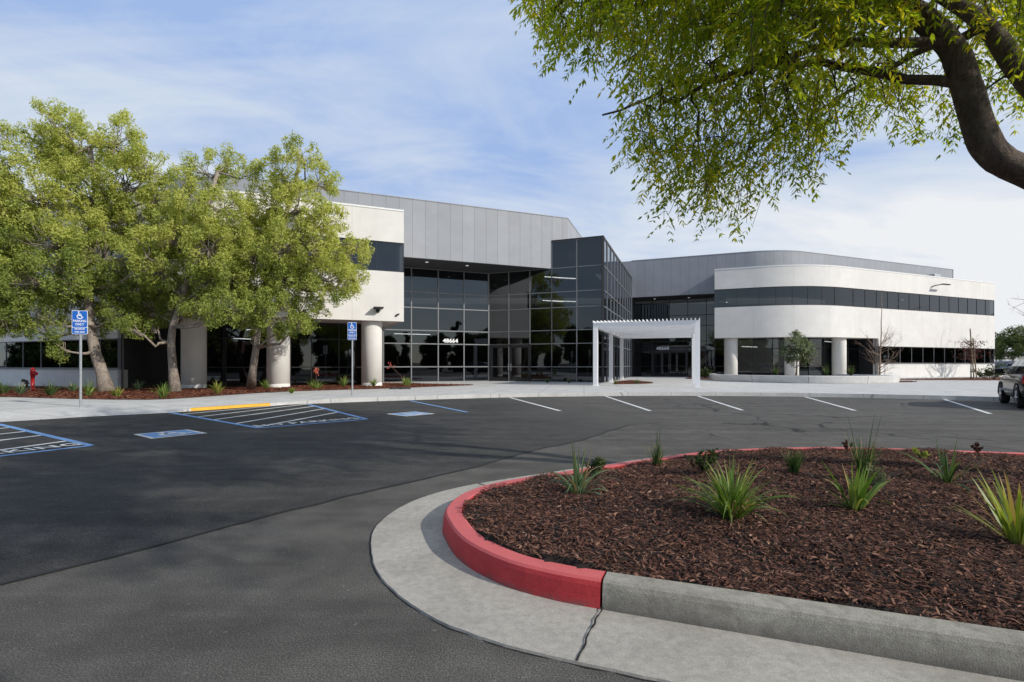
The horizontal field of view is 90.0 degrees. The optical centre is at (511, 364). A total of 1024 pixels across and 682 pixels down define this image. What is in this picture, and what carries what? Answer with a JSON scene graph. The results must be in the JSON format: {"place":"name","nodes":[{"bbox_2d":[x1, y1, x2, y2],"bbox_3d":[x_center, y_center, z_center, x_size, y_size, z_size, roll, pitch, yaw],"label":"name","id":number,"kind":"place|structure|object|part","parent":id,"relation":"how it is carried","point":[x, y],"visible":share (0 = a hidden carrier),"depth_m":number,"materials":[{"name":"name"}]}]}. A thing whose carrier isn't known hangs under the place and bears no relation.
{"place":"outdoors","nodes":[
{"label":"outdoors","id":0,"kind":"place"},
{"bbox_2d":[0,373,1003,420],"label":"pavement","id":1,"kind":"structure","parent":0,"point":[16,408],"depth_m":21.79,"materials":[{"name":"concrete"}]},
{"bbox_2d":[72,310,87,406],"bbox_3d":[-11.661,-0.125,13.834,0.360,2.690,0.080,0,0,-16],"label":"parking sign","id":2,"kind":"object","parent":1,"relation":"on","point":[80,322],"visible":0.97,"depth_m":13.81,"materials":[{"name":"metal"}]},
{"bbox_2d":[0,382,472,399],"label":"red bark mulch","id":3,"kind":"object","parent":1,"relation":"on","point":[64,391],"visible":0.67,"depth_m":21.65,"materials":[{"name":"brown wood"}]},
{"bbox_2d":[0,382,12,393],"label":"strap leaf clump","id":4,"kind":"object","parent":3,"relation":"on","point":[4,388],"visible":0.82,"depth_m":19.68,"materials":[{"name":"green plant"}]},
{"bbox_2d":[11,381,30,393],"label":"strap leaf clump","id":5,"kind":"object","parent":3,"relation":"on","point":[18,390],"visible":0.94,"depth_m":19.25,"materials":[{"name":"green plant"}]},
{"bbox_2d":[0,119,48,340],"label":"shade tree","id":6,"kind":"object","parent":3,"relation":"on","point":[6,310],"visible":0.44,"depth_m":19.71,"materials":[{"name":"green plant"}]},
{"bbox_2d":[21,379,29,389],"bbox_3d":[-21.123,0.865,22.222,0.305,0.520,0.166,0,0,0],"label":"water valve","id":7,"kind":"object","parent":3,"relation":"on","point":[25,381],"visible":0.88,"depth_m":22.19,"materials":[{"name":"metal"}]},
{"bbox_2d":[29,368,37,390],"bbox_3d":[-20.258,0.615,21.687,0.352,1.020,0.260,0,0,0],"label":"fire standpipe","id":8,"kind":"object","parent":3,"relation":"on","point":[33,373],"visible":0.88,"depth_m":21.63,"materials":[{"name":"red metal"}]},
{"bbox_2d":[36,379,61,395],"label":"strap leaf clump","id":9,"kind":"object","parent":3,"relation":"on","point":[51,390],"visible":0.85,"depth_m":18.49,"materials":[{"name":"green plant"}]},
{"bbox_2d":[61,381,77,391],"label":"strap leaf clump","id":10,"kind":"object","parent":3,"relation":"on","point":[73,387],"visible":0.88,"depth_m":21.09,"materials":[{"name":"green plant"}]},
{"bbox_2d":[76,377,103,395],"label":"strap leaf clump","id":11,"kind":"object","parent":3,"relation":"on","point":[89,390],"visible":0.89,"depth_m":18.46,"materials":[{"name":"green plant"}]},
{"bbox_2d":[0,96,189,391],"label":"shade tree","id":12,"kind":"object","parent":3,"relation":"on","point":[76,251],"visible":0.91,"depth_m":20.50,"materials":[{"name":"green plant"}]},
{"bbox_2d":[108,386,123,395],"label":"strap leaf clump","id":13,"kind":"object","parent":3,"relation":"on","point":[116,392],"visible":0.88,"depth_m":17.72,"materials":[{"name":"green plant"}]},
{"bbox_2d":[131,380,144,389],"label":"strap leaf clump","id":14,"kind":"object","parent":3,"relation":"on","point":[137,386],"visible":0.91,"depth_m":22.20,"materials":[{"name":"green plant"}]},
{"bbox_2d":[149,383,176,397],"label":"strap leaf clump","id":15,"kind":"object","parent":3,"relation":"on","point":[162,392],"visible":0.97,"depth_m":17.02,"materials":[{"name":"green plant"}]},
{"bbox_2d":[112,139,268,391],"bbox_3d":[-13.566,-4.313,21.355,7.162,10.963,4.904,0,0,0],"label":"shade tree","id":16,"kind":"object","parent":3,"relation":"on","point":[197,268],"visible":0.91,"depth_m":20.56,"materials":[{"name":"green plant"}]},
{"bbox_2d":[209,380,225,393],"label":"strap leaf clump","id":17,"kind":"object","parent":3,"relation":"on","point":[217,390],"visible":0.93,"depth_m":19.70,"materials":[{"name":"green plant"}]},
{"bbox_2d":[261,379,271,388],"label":"strap leaf clump","id":18,"kind":"object","parent":3,"relation":"on","point":[265,385],"visible":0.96,"depth_m":23.61,"materials":[{"name":"green plant"}]},
{"bbox_2d":[217,130,374,389],"bbox_3d":[-9.125,-4.062,21.993,6.639,10.714,4.845,0,0,0],"label":"shade tree","id":19,"kind":"object","parent":3,"relation":"on","point":[276,279],"visible":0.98,"depth_m":21.14,"materials":[{"name":"green plant"}]},
{"bbox_2d":[307,367,324,388],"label":"flowering clump","id":20,"kind":"object","parent":3,"relation":"on","point":[317,385],"visible":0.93,"depth_m":23.92,"materials":[{"name":"green plant"}]},
{"bbox_2d":[338,377,348,385],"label":"strap leaf clump","id":21,"kind":"object","parent":3,"relation":"on","point":[344,382],"visible":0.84,"depth_m":26.08,"materials":[{"name":"green plant"}]},
{"bbox_2d":[368,378,378,385],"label":"strap leaf clump","id":22,"kind":"object","parent":3,"relation":"on","point":[374,383],"visible":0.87,"depth_m":26.48,"materials":[{"name":"green plant"}]},
{"bbox_2d":[386,362,412,384],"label":"flowering clump","id":23,"kind":"object","parent":3,"relation":"on","point":[407,381],"visible":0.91,"depth_m":27.69,"materials":[{"name":"green plant"}]},
{"bbox_2d":[348,322,356,395],"bbox_3d":[-5.803,-0.205,18.602,0.315,2.690,0.080,0,0,-7],"label":"parking sign","id":24,"kind":"object","parent":1,"relation":"on","point":[352,331],"visible":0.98,"depth_m":18.58,"materials":[{"name":"metal"}]},
{"bbox_2d":[0,176,994,388],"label":"office building","id":25,"kind":"structure","parent":1,"relation":"on","point":[452,292],"depth_m":34.62,"materials":[{"name":"white paint"}]},
{"bbox_2d":[0,338,123,369],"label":"ribbon window","id":26,"kind":"structure","parent":25,"relation":"in","point":[18,354],"depth_m":26.50,"materials":[{"name":"black glass"}]},
{"bbox_2d":[0,227,403,271],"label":"ribbon window","id":27,"kind":"structure","parent":25,"relation":"in","point":[387,256],"depth_m":26.76,"materials":[{"name":"black glass"}]},
{"bbox_2d":[491,346,509,380],"bbox_3d":[-0.781,-0.100,35.642,1.321,2.440,0.637,0,0,0],"label":"door","id":28,"kind":"structure","parent":25,"relation":"in","point":[499,354],"depth_m":35.67,"materials":[{"name":"black glass"}]},
{"bbox_2d":[510,346,528,380],"bbox_3d":[0.526,-0.100,35.122,1.321,2.440,0.593,0,0,0],"label":"door","id":29,"kind":"structure","parent":25,"relation":"in","point":[519,355],"depth_m":35.13,"materials":[{"name":"black glass"}]},
{"bbox_2d":[653,352,668,375],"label":"door","id":30,"kind":"structure","parent":25,"relation":"in","point":[660,359],"depth_m":50.90,"materials":[{"name":"black glass"}]},
{"bbox_2d":[670,351,685,375],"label":"door","id":31,"kind":"structure","parent":25,"relation":"in","point":[676,358],"depth_m":50.28,"materials":[{"name":"black glass"}]},
{"bbox_2d":[714,286,993,315],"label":"ribbon window","id":32,"kind":"structure","parent":25,"relation":"in","point":[780,295],"depth_m":43.67,"materials":[{"name":"black glass"}]},
{"bbox_2d":[875,346,993,362],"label":"ribbon window","id":33,"kind":"structure","parent":25,"relation":"in","point":[907,354],"depth_m":47.42,"materials":[{"name":"black glass"}]},
{"bbox_2d":[593,318,699,386],"bbox_3d":[8.860,-0.620,32.410,5.490,3.500,12.440,0,0,19],"label":"pergola","id":34,"kind":"object","parent":1,"relation":"on","point":[635,329],"visible":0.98,"depth_m":29.25,"materials":[{"name":"white metal"}]},
{"bbox_2d":[709,374,900,383],"bbox_3d":[19.741,0.895,34.664,11.213,0.470,7.503,0,0,13],"label":"concrete planter","id":35,"kind":"object","parent":1,"relation":"on","point":[845,379],"visible":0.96,"depth_m":31.87,"materials":[{"name":"concrete"}]},
{"bbox_2d":[772,364,778,374],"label":"grass clump","id":36,"kind":"object","parent":35,"relation":"on","point":[775,372],"visible":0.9,"depth_m":35.95,"materials":[{"name":"green plant"}]},
{"bbox_2d":[777,329,817,375],"bbox_3d":[19.292,-0.843,34.452,2.544,3.216,1.610,0,0,0],"label":"young evergreen","id":37,"kind":"object","parent":35,"relation":"on","point":[802,346],"visible":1,"depth_m":34.35,"materials":[{"name":"green plant"}]},
{"bbox_2d":[822,364,830,375],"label":"grass clump","id":38,"kind":"object","parent":35,"relation":"on","point":[825,371],"visible":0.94,"depth_m":34.42,"materials":[{"name":"green plant"}]},
{"bbox_2d":[843,365,856,375],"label":"grass clump","id":39,"kind":"object","parent":35,"relation":"on","point":[850,373],"visible":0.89,"depth_m":34.74,"materials":[{"name":"green plant"}]},
{"bbox_2d":[854,299,903,374],"bbox_3d":[25.221,-2.189,34.969,3.082,5.903,2.840,0,0,-39],"label":"bare young tree","id":40,"kind":"object","parent":35,"relation":"on","point":[880,352],"visible":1,"depth_m":34.97,"materials":[{"name":"brown plant"}]},
{"bbox_2d":[900,377,1000,379],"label":"red bark mulch","id":41,"kind":"object","parent":1,"relation":"on","point":[959,378],"visible":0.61,"depth_m":40.92,"materials":[{"name":"brown wood"}]},
{"bbox_2d":[950,338,992,378],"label":"staked young tree","id":42,"kind":"object","parent":41,"relation":"on","point":[970,349],"visible":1,"depth_m":41.96,"materials":[{"name":"brown plant"}]},
{"bbox_2d":[969,329,974,378],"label":"tree stake","id":43,"kind":"object","parent":41,"relation":"on","point":[972,354],"visible":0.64,"depth_m":41.86,"materials":[{"name":"wood"}]},
{"bbox_2d":[972,338,976,378],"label":"tree stake","id":44,"kind":"object","parent":41,"relation":"on","point":[974,359],"visible":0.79,"depth_m":41.86,"materials":[{"name":"wood"}]},
{"bbox_2d":[971,368,995,377],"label":"shrub","id":45,"kind":"object","parent":41,"relation":"on","point":[981,375],"visible":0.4,"depth_m":42.77,"materials":[{"name":"green plant"}]},
{"bbox_2d":[979,362,1009,378],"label":"shrub","id":46,"kind":"object","parent":41,"relation":"on","point":[989,373],"visible":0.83,"depth_m":38.78,"materials":[{"name":"green plant"}]},
{"bbox_2d":[994,360,1015,374],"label":"parked car","id":47,"kind":"object","parent":1,"relation":"on","point":[1009,364],"visible":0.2,"depth_m":57.40,"materials":[{"name":"blue paint"}]},
{"bbox_2d":[994,325,1023,361],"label":"round tree","id":48,"kind":"object","parent":1,"relation":"on","point":[1012,339],"visible":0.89,"depth_m":65.24,"materials":[{"name":"green plant"}]},
{"bbox_2d":[0,396,1023,681],"bbox_3d":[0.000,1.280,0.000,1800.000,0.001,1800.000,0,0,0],"label":"ground","id":49,"kind":"structure","parent":0,"point":[302,594],"depth_m":2.93,"materials":[{"name":"grey asphalt"}]},
{"bbox_2d":[191,403,270,410],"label":"yellow kerb","id":50,"kind":"structure","parent":49,"relation":"on","point":[228,406],"depth_m":15.07,"materials":[{"name":"paint"}]},
{"bbox_2d":[0,397,661,584],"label":"fresh asphalt","id":51,"kind":"structure","parent":49,"relation":"on","point":[118,486],"depth_m":6.84,"materials":[{"name":"black asphalt"}]},
{"bbox_2d":[0,427,64,449],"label":"white aisle stripes","id":52,"kind":"object","parent":51,"relation":"on","point":[24,437],"visible":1,"depth_m":8.46,"materials":[{"name":"paint"}]},
{"bbox_2d":[0,443,81,453],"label":"pavement lettering","id":53,"kind":"object","parent":51,"relation":"on","point":[40,448],"visible":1,"depth_m":7.78,"materials":[{"name":"white paint"}]},
{"bbox_2d":[0,424,92,455],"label":"blue aisle border","id":54,"kind":"object","parent":51,"relation":"on","point":[55,437],"visible":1,"depth_m":8.74,"materials":[{"name":"paint"}]},
{"bbox_2d":[134,429,203,438],"bbox_3d":[-6.320,1.272,9.480,0.900,0.001,0.900,0,0,37],"label":"white symbol border","id":55,"kind":"object","parent":51,"relation":"on","point":[168,436],"visible":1,"depth_m":9.37,"materials":[{"name":"paint"}]},
{"bbox_2d":[141,430,198,437],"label":"blue symbol square","id":56,"kind":"structure","parent":55,"relation":"on","point":[155,435],"depth_m":9.48,"materials":[{"name":"paint"}]},
{"bbox_2d":[157,432,187,435],"bbox_3d":[-6.330,1.266,9.424,0.700,0.001,0.440,0,0,11],"label":"wheelchair symbol","id":57,"kind":"object","parent":56,"relation":"on","point":[163,433],"visible":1,"depth_m":9.46,"materials":[{"name":"white paint"}]},
{"bbox_2d":[188,404,337,426],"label":"white aisle stripes","id":58,"kind":"object","parent":51,"relation":"on","point":[267,412],"visible":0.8,"depth_m":13.44,"materials":[{"name":"paint"}]},
{"bbox_2d":[167,404,366,427],"bbox_3d":[-5.876,1.272,13.342,5.490,0.001,3.953,0,0,42],"label":"blue aisle border","id":59,"kind":"object","parent":51,"relation":"on","point":[273,426],"visible":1,"depth_m":11.95,"materials":[{"name":"paint"}]},
{"bbox_2d":[252,417,358,426],"bbox_3d":[-4.537,1.269,11.469,2.313,0.001,0.345,0,0,-45],"label":"pavement lettering","id":60,"kind":"object","parent":51,"relation":"on","point":[301,422],"visible":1,"depth_m":11.30,"materials":[{"name":"white paint"}]},
{"bbox_2d":[0,425,627,584],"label":"asphalt seam","id":61,"kind":"object","parent":51,"relation":"on","point":[21,578],"visible":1,"depth_m":4.14,"materials":[{"name":"black asphalt"}]},
{"bbox_2d":[391,412,432,415],"bbox_3d":[-2.640,1.272,13.350,0.900,0.001,0.900,0,0,43],"label":"white symbol border","id":62,"kind":"object","parent":51,"relation":"on","point":[410,415],"visible":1,"depth_m":13.16,"materials":[{"name":"paint"}]},
{"bbox_2d":[393,412,429,415],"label":"blue symbol square","id":63,"kind":"structure","parent":62,"relation":"on","point":[409,412],"depth_m":13.40,"materials":[{"name":"paint"}]},
{"bbox_2d":[404,413,423,414],"bbox_3d":[-2.656,1.266,13.295,0.700,0.001,0.440,0,0,17],"label":"wheelchair symbol","id":64,"kind":"object","parent":63,"relation":"on","point":[413,413],"visible":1,"depth_m":13.36,"materials":[{"name":"white paint"}]},
{"bbox_2d":[412,401,466,411],"bbox_3d":[-2.434,1.272,16.062,0.110,0.001,5.076,0,0,-29],"label":"blue parking line","id":65,"kind":"object","parent":51,"relation":"on","point":[440,406],"visible":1,"depth_m":15.69,"materials":[{"name":"paint"}]},
{"bbox_2d":[512,398,560,410],"bbox_3d":[0.629,1.272,17.111,0.110,0.001,5.947,0,0,-14],"label":"parking line","id":66,"kind":"object","parent":51,"relation":"on","point":[537,404],"visible":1,"depth_m":16.28,"materials":[{"name":"white paint"}]},
{"bbox_2d":[0,392,1013,421],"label":"kerb","id":67,"kind":"structure","parent":49,"relation":"on","point":[502,395],"depth_m":19.73,"materials":[{"name":"concrete"}]},
{"bbox_2d":[605,396,650,410],"bbox_3d":[3.827,1.272,17.560,0.110,0.001,6.676,0,0,0],"label":"parking line","id":68,"kind":"object","parent":49,"relation":"on","point":[629,404],"visible":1,"depth_m":16.49,"materials":[{"name":"white paint"}]},
{"bbox_2d":[371,455,1023,681],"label":"gutter","id":69,"kind":"object","parent":49,"relation":"on","point":[420,567],"visible":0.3,"depth_m":2.43,"materials":[{"name":"concrete"}]},
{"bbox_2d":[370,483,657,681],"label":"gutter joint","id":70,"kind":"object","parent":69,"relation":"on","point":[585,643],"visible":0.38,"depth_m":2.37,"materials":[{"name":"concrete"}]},
{"bbox_2d":[698,396,741,409],"bbox_3d":[7.064,1.272,17.746,0.110,0.001,6.746,0,0,10],"label":"parking line","id":71,"kind":"object","parent":49,"relation":"on","point":[721,403],"visible":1,"depth_m":16.92,"materials":[{"name":"white paint"}]},
{"bbox_2d":[442,447,1023,608],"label":"red kerb","id":72,"kind":"structure","parent":49,"relation":"on","point":[471,547],"depth_m":2.98,"materials":[{"name":"paint"}]},
{"bbox_2d":[460,446,1023,630],"bbox_3d":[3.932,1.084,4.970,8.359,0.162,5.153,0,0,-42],"label":"bark mulch","id":73,"kind":"object","parent":49,"relation":"on","point":[886,457],"visible":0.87,"depth_m":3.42,"materials":[{"name":"brown wood"}]},
{"bbox_2d":[543,439,616,494],"bbox_3d":[0.587,0.900,4.351,0.747,0.569,0.777,0,0,0],"label":"strap leaf plant","id":74,"kind":"object","parent":73,"relation":"on","point":[579,484],"visible":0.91,"depth_m":4.35,"materials":[{"name":"green plant"}]},
{"bbox_2d":[584,456,607,479],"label":"leafy shrub","id":75,"kind":"object","parent":73,"relation":"on","point":[598,462],"visible":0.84,"depth_m":4.80,"materials":[{"name":"green plant"}]},
{"bbox_2d":[633,429,669,464],"bbox_3d":[1.598,0.886,5.740,0.507,0.476,0.319,0,0,29],"label":"grass tuft","id":76,"kind":"object","parent":73,"relation":"on","point":[656,458],"visible":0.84,"depth_m":5.67,"materials":[{"name":"green plant"}]},
{"bbox_2d":[684,448,719,473],"bbox_3d":[1.867,0.939,5.019,0.310,0.275,0.282,0,0,-37],"label":"leafy shrub","id":77,"kind":"object","parent":73,"relation":"on","point":[704,466],"visible":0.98,"depth_m":5.00,"materials":[{"name":"green plant"}]},
{"bbox_2d":[666,455,798,525],"bbox_3d":[1.518,0.862,3.596,0.826,0.478,0.828,0,0,0],"label":"strap leaf plant","id":78,"kind":"object","parent":73,"relation":"on","point":[733,501],"visible":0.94,"depth_m":3.56,"materials":[{"name":"green plant"}]},
{"bbox_2d":[508,0,1023,243],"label":"overhanging tree","id":79,"kind":"object","parent":73,"relation":"on","point":[991,150],"visible":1,"depth_m":4.73,"materials":[{"name":"green plant"}]},
{"bbox_2d":[780,443,814,473],"bbox_3d":[2.790,0.905,5.035,0.299,0.354,0.257,0,0,45],"label":"grass tuft","id":80,"kind":"object","parent":73,"relation":"on","point":[794,465],"visible":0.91,"depth_m":5.01,"materials":[{"name":"green plant"}]},
{"bbox_2d":[841,439,853,451],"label":"leafy sprig","id":81,"kind":"object","parent":73,"relation":"on","point":[845,444],"visible":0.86,"depth_m":6.57,"materials":[{"name":"brown plant"}]},
{"bbox_2d":[810,460,897,510],"bbox_3d":[2.546,0.877,3.796,0.553,0.428,0.507,0,0,-35],"label":"strap leaf plant","id":82,"kind":"object","parent":73,"relation":"on","point":[859,498],"visible":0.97,"depth_m":3.76,"materials":[{"name":"green plant"}]},
{"bbox_2d":[830,414,894,479],"bbox_3d":[3.217,0.757,4.716,0.554,0.631,0.394,0,0,43],"label":"grass tuft","id":83,"kind":"object","parent":73,"relation":"on","point":[858,458],"visible":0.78,"depth_m":4.67,"materials":[{"name":"green plant"}]},
{"bbox_2d":[866,462,886,493],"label":"leafy shrub","id":84,"kind":"object","parent":73,"relation":"on","point":[877,478],"visible":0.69,"depth_m":4.18,"materials":[{"name":"green plant"}]},
{"bbox_2d":[912,447,930,458],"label":"leafy sprig","id":85,"kind":"object","parent":73,"relation":"on","point":[915,450],"visible":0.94,"depth_m":5.86,"materials":[{"name":"green plant"}]},
{"bbox_2d":[898,436,1003,490],"bbox_3d":[3.905,0.865,4.612,0.656,0.477,0.807,0,0,-18],"label":"strap leaf plant","id":86,"kind":"object","parent":73,"relation":"on","point":[947,474],"visible":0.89,"depth_m":4.63,"materials":[{"name":"green plant"}]},
{"bbox_2d":[970,441,983,452],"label":"leafy sprig","id":87,"kind":"object","parent":73,"relation":"on","point":[976,448],"visible":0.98,"depth_m":6.35,"materials":[{"name":"brown plant"}]},
{"bbox_2d":[938,468,1023,544],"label":"strap leaf plant","id":88,"kind":"object","parent":73,"relation":"on","point":[1010,519],"visible":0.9,"depth_m":3.11,"materials":[{"name":"green plant"}]},
{"bbox_2d":[602,572,1023,680],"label":"grey kerb","id":89,"kind":"structure","parent":49,"relation":"on","point":[980,649],"depth_m":2.33,"materials":[{"name":"concrete"}]},
{"bbox_2d":[806,397,856,410],"bbox_3d":[10.660,1.272,17.401,0.110,0.001,6.516,0,0,19],"label":"parking line","id":90,"kind":"object","parent":49,"relation":"on","point":[831,404],"visible":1,"depth_m":16.49,"materials":[{"name":"white paint"}]},
{"bbox_2d":[943,399,991,413],"bbox_3d":[14.279,1.272,16.209,0.110,0.001,6.677,0,0,32],"label":"parking line","id":91,"kind":"object","parent":49,"relation":"on","point":[968,407],"visible":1,"depth_m":15.32,"materials":[{"name":"white paint"}]},
{"bbox_2d":[994,353,1023,407],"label":"parked car","id":92,"kind":"object","parent":49,"relation":"on","point":[1011,383],"visible":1,"depth_m":15.69,"materials":[{"name":"grey paint"}]},
{"bbox_3d":[15.835,0.043,16.149,0.125,0.408,1.264,0,0,36],"label":"side window","id":93,"kind":"part","parent":92,"relation":"part of","materials":[{"name":"black glass"}]},
{"bbox_3d":[15.350,0.043,15.494,0.125,0.408,0.968,0,0,36],"label":"side window","id":94,"kind":"part","parent":92,"relation":"part of","materials":[{"name":"black glass"}]},
{"bbox_2d":[0,0,1023,351],"label":"sky","id":95,"kind":"structure","parent":0,"point":[432,100],"materials":[{"name":"blue"}]},
{"label":"planting bed","id":96,"kind":"structure","parent":0,"visible":0},
{"bbox_2d":[613,380,652,383],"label":"red bark mulch","id":97,"kind":"object","parent":96,"relation":"on","point":[630,381],"visible":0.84,"depth_m":32.08,"materials":[{"name":"brown wood"}]},
{"label":"planting bed","id":98,"kind":"structure","parent":0,"visible":0},
{"bbox_2d":[700,367,713,378],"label":"shrub","id":99,"kind":"object","parent":98,"relation":"on","point":[704,374],"visible":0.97,"depth_m":41.51,"materials":[{"name":"green plant"}]}
]}

